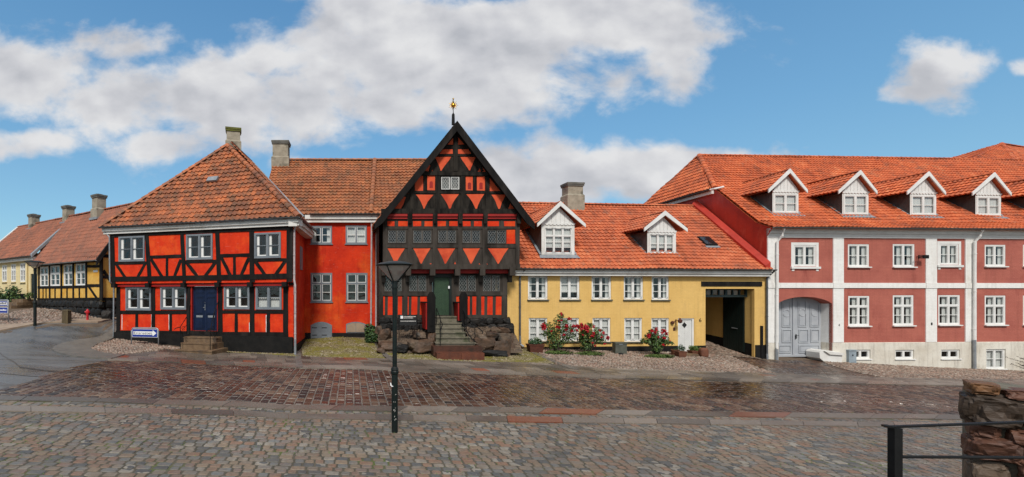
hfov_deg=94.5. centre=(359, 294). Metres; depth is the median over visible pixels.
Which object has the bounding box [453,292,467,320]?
stair cheek
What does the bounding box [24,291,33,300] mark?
flowering plant
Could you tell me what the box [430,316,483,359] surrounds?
stone staircase
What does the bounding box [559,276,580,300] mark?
window
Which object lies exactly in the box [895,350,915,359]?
window
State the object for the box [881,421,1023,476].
railing
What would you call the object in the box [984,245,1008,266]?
window
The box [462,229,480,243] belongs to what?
window
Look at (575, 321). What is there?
window
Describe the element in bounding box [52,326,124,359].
pavement
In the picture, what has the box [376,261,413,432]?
street lamp
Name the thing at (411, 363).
pavement
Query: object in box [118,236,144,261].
window
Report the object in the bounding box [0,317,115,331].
pavement
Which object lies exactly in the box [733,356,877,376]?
sett paving
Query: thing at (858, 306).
window
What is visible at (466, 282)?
window
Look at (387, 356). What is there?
gutter channel
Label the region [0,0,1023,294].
sky
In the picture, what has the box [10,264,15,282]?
window
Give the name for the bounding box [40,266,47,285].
window
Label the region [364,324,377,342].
ivy bush
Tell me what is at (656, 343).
rose bush
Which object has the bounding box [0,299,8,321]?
direction sign
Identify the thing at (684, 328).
door
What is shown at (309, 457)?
square
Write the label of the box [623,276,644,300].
window
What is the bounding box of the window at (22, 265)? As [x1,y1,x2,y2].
[19,263,25,282]
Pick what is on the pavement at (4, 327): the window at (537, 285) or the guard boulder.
the guard boulder
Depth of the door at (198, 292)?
22.35 m
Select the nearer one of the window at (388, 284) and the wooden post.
the window at (388, 284)
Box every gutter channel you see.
[374,342,398,361]
[532,352,577,368]
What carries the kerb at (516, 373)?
on the ground at (111, 323)
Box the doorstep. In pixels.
[174,336,227,354]
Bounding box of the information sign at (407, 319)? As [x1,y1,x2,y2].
[399,315,416,324]
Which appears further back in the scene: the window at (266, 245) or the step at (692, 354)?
the step at (692, 354)
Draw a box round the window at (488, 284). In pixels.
[482,274,500,291]
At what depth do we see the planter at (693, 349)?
23.33 m
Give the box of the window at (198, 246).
[186,233,212,259]
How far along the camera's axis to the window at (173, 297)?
22.85 m
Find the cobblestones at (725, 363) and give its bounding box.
[539,348,774,372]
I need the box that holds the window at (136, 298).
[125,287,150,310]
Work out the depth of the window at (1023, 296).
25.21 m
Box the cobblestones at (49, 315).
[0,308,98,323]
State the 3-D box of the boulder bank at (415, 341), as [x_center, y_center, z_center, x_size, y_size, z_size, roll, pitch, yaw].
[2.173,2.148,21.839,2.891,1.195,2.272,0,0,0]
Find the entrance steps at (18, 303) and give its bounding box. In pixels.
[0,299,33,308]
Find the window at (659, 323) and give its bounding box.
[651,318,669,341]
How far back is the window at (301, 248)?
23.37 m
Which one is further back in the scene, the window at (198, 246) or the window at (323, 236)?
the window at (323, 236)
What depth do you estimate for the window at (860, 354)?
24.77 m
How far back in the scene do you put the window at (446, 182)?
22.53 m
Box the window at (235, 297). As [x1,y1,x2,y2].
[224,286,249,308]
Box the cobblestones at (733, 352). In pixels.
[705,340,760,358]
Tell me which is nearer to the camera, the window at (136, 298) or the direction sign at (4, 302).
the window at (136, 298)
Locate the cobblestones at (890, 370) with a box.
[823,361,1023,378]
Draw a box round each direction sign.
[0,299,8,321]
[131,327,158,344]
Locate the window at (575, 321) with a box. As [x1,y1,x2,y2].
[560,318,578,342]
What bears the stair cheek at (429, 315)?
on the boulder bank at (415, 341)
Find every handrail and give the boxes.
[174,304,189,348]
[204,300,218,349]
[436,308,442,345]
[463,309,482,337]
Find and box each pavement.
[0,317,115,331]
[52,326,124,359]
[120,349,1023,383]
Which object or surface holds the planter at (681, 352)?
on the cobblestones at (725, 363)
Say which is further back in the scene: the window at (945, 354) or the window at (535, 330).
the window at (945, 354)
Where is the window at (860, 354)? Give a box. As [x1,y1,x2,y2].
[856,350,872,359]
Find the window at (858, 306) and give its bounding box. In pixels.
[847,296,872,326]
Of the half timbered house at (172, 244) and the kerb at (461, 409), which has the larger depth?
the half timbered house at (172, 244)
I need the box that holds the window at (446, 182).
[440,176,459,189]
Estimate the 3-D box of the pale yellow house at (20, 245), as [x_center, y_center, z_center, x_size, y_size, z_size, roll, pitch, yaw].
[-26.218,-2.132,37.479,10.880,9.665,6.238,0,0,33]
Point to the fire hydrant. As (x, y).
(87, 311)
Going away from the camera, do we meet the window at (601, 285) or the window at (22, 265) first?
the window at (601, 285)
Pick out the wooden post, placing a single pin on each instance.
(66, 316)
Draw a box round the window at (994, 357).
[986,349,1007,369]
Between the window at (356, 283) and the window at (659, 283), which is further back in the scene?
the window at (356, 283)
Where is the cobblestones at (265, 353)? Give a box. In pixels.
[228,351,296,355]
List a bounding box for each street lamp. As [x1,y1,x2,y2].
[25,261,45,325]
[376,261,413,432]
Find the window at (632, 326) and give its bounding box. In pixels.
[624,318,643,342]
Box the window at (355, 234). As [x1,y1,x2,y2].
[345,225,367,244]
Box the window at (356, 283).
[345,273,367,302]
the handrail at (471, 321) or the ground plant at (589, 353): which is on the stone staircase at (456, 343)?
the handrail at (471, 321)
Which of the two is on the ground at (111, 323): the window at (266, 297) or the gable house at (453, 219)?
the gable house at (453, 219)
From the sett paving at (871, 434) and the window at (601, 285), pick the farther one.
the window at (601, 285)
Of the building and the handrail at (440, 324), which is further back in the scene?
the building
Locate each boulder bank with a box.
[375,326,435,353]
[464,326,522,356]
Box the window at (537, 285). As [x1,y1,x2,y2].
[527,276,548,300]
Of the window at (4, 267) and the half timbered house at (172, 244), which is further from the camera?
the window at (4, 267)
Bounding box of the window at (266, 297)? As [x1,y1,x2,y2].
[255,286,281,309]
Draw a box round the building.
[951,142,1023,158]
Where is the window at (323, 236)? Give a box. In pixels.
[310,226,332,244]
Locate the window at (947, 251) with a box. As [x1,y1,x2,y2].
[937,241,963,268]
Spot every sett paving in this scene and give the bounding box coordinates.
[0,361,961,414]
[0,401,961,476]
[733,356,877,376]
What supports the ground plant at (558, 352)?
on the cobble verge
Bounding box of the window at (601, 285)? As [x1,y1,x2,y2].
[591,276,612,300]
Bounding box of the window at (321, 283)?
[310,273,332,302]
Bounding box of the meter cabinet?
[612,342,627,353]
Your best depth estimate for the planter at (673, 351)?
23.07 m
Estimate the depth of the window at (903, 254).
24.95 m
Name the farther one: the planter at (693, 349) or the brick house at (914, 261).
the brick house at (914, 261)
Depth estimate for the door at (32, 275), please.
32.90 m
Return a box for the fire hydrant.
[85,309,89,319]
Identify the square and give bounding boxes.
[0,401,961,476]
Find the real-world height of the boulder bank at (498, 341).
1.386 m
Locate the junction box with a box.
[846,349,856,362]
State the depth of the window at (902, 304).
24.93 m
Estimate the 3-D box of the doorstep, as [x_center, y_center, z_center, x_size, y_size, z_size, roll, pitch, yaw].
[-7.571,2.467,21.382,2.148,0.872,1.345,0,0,16]
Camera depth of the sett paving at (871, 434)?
7.96 m
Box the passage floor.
[705,341,754,357]
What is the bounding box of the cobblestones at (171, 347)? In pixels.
[116,340,293,354]
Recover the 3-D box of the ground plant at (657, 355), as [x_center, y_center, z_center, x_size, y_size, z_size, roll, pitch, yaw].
[14.828,3.035,22.239,1.555,0.274,0.662,0,0,0]
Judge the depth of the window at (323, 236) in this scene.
25.40 m
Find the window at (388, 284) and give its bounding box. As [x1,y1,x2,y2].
[384,274,402,291]
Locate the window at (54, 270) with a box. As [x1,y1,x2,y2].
[50,265,59,285]
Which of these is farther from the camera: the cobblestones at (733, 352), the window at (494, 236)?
the cobblestones at (733, 352)
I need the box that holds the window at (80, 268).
[76,263,84,284]
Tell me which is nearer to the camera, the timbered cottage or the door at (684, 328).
the door at (684, 328)
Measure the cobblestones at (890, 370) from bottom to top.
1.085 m
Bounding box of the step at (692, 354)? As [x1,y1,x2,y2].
[686,353,698,356]
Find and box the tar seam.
[0,353,57,371]
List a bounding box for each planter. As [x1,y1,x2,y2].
[525,337,544,352]
[670,349,678,355]
[675,344,686,356]
[687,345,700,353]
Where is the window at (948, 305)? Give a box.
[937,295,962,325]
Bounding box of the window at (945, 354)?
[940,350,961,359]
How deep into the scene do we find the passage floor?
25.02 m
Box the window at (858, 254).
[847,244,871,267]
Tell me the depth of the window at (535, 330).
23.61 m
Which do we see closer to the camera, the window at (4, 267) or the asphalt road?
the asphalt road
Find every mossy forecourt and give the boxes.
[303,337,382,357]
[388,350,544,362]
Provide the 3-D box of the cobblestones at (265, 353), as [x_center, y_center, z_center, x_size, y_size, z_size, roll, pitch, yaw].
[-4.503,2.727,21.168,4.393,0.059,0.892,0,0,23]
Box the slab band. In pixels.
[0,405,961,427]
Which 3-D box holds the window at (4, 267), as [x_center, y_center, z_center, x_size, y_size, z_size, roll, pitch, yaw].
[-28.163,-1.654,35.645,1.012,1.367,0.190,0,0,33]
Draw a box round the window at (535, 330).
[528,318,546,342]
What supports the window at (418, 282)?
in the gable house at (453, 219)
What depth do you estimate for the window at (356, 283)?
25.29 m
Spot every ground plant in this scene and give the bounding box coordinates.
[544,350,573,354]
[574,351,603,355]
[644,353,674,357]
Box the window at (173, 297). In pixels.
[160,286,186,309]
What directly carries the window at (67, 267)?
in the timbered cottage
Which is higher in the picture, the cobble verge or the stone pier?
the cobble verge
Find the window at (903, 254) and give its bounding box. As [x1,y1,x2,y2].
[892,244,917,267]
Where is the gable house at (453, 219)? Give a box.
[372,98,534,344]
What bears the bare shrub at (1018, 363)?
on the ground at (111, 323)
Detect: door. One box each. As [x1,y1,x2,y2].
[31,274,36,298]
[193,286,204,329]
[207,286,216,330]
[434,277,449,314]
[678,319,690,350]
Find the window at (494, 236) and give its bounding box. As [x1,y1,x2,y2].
[487,229,506,243]
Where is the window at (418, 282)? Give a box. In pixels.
[408,274,426,291]
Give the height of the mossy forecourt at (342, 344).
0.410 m
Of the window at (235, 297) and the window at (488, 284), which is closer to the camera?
the window at (235, 297)
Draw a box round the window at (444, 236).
[437,229,456,243]
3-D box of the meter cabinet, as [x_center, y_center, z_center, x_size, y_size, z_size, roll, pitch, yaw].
[13.245,2.768,22.962,0.620,0.714,0.350,0,0,0]
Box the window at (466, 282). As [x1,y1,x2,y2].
[458,274,476,291]
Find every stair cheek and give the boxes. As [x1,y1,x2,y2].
[421,292,435,331]
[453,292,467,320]
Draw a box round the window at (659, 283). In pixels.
[651,276,670,300]
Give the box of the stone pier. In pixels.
[958,379,1023,476]
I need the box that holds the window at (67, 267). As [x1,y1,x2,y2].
[64,264,71,285]
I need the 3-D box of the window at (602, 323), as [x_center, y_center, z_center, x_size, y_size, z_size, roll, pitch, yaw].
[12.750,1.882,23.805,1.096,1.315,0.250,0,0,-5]
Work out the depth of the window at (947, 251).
25.01 m
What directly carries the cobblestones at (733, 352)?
on the passage floor
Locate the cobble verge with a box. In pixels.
[539,349,759,370]
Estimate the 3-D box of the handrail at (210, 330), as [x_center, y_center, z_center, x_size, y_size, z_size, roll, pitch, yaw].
[-6.983,1.393,21.216,0.233,2.266,1.486,0,0,0]
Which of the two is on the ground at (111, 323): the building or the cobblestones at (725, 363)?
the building
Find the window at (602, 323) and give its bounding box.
[593,318,611,342]
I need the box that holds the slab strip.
[295,351,302,366]
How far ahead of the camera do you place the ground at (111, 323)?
24.69 m
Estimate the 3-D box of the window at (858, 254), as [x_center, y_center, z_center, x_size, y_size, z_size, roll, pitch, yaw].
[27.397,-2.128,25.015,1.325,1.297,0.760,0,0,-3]
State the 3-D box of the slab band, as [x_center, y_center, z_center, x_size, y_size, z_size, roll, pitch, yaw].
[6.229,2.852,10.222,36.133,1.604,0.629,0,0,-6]
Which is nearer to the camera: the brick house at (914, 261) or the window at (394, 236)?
the window at (394, 236)
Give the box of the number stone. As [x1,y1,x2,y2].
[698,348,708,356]
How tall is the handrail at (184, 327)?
2.148 m
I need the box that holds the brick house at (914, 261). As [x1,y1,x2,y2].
[644,153,1023,370]
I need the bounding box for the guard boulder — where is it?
[101,310,112,318]
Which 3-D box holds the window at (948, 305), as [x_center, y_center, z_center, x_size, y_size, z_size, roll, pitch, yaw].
[32.703,0.873,25.262,1.379,1.707,0.760,0,0,-3]
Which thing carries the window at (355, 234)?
in the plastered house at (338, 204)
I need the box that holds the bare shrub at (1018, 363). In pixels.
[1005,356,1023,372]
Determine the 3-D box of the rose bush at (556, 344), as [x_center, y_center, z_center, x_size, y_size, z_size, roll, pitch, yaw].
[9.822,1.859,22.366,1.957,2.033,0.980,0,0,0]
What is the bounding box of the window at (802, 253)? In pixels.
[790,242,820,270]
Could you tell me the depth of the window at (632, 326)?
24.00 m
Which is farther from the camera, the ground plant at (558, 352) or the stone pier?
the ground plant at (558, 352)
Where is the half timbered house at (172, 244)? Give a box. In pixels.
[98,126,316,354]
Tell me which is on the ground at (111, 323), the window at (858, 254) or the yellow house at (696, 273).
the yellow house at (696, 273)
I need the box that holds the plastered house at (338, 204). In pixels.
[252,140,425,338]
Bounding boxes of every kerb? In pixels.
[0,395,961,419]
[108,357,1023,385]
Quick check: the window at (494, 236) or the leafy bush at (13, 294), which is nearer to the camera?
the window at (494, 236)
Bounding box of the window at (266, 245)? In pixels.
[254,232,280,257]
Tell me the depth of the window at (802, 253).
24.63 m
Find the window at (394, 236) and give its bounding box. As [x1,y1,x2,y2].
[387,229,405,243]
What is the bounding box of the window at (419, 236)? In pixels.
[412,229,431,243]
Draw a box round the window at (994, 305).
[984,295,1008,325]
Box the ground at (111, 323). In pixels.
[0,295,812,376]
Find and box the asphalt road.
[0,320,115,388]
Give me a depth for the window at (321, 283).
25.29 m
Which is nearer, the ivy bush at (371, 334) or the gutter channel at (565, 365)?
the gutter channel at (565, 365)
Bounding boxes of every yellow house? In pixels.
[0,205,75,299]
[495,182,777,359]
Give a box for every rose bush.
[540,312,578,350]
[577,323,609,350]
[640,328,674,353]
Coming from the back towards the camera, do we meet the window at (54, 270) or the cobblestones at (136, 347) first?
the window at (54, 270)
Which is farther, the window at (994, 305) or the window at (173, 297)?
the window at (994, 305)
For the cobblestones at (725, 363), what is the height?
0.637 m
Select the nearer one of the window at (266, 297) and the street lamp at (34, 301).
the window at (266, 297)
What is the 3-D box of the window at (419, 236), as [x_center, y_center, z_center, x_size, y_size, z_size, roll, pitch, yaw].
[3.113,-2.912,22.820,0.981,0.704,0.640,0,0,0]
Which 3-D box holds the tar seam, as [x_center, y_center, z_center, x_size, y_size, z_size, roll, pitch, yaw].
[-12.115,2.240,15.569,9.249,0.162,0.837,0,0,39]
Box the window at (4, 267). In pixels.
[0,265,6,282]
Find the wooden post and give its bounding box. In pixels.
[62,310,71,323]
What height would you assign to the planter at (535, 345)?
0.753 m
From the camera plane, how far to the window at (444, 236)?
22.53 m
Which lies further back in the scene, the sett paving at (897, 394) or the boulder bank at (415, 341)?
the boulder bank at (415, 341)
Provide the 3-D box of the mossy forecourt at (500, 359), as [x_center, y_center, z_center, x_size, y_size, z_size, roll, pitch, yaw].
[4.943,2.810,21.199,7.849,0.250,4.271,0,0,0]
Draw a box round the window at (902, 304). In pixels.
[892,295,916,326]
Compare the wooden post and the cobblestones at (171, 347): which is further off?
the wooden post
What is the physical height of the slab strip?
0.200 m
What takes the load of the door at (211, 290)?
in the half timbered house at (172, 244)
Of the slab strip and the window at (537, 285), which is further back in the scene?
the window at (537, 285)
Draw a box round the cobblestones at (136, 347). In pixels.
[91,338,163,353]
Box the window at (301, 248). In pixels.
[300,246,302,269]
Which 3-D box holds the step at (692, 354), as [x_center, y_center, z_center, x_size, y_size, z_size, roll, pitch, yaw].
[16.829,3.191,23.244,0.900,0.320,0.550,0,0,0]
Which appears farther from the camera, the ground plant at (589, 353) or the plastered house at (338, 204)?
the plastered house at (338, 204)
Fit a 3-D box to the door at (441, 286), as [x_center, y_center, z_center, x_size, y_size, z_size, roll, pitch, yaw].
[4.166,0.078,22.945,0.791,1.938,0.150,0,0,0]
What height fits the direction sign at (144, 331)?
1.028 m
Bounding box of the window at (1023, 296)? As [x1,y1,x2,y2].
[1022,296,1023,325]
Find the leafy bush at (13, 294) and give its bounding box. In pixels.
[1,285,22,301]
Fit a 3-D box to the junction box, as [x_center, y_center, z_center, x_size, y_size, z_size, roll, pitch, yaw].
[26.850,3.393,24.640,0.440,0.793,0.300,0,0,0]
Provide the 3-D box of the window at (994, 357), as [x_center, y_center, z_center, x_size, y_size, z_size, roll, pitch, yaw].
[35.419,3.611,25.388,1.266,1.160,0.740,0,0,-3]
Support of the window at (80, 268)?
in the timbered cottage
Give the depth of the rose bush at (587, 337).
22.42 m
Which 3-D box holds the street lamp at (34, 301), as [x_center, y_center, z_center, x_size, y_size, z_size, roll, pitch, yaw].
[-16.951,0.058,23.471,0.920,3.677,0.920,0,0,0]
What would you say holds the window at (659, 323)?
in the yellow house at (696, 273)
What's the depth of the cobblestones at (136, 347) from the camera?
21.09 m
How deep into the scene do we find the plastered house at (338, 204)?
25.30 m
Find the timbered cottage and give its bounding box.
[28,194,133,317]
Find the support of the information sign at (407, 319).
on the boulder bank at (415, 341)

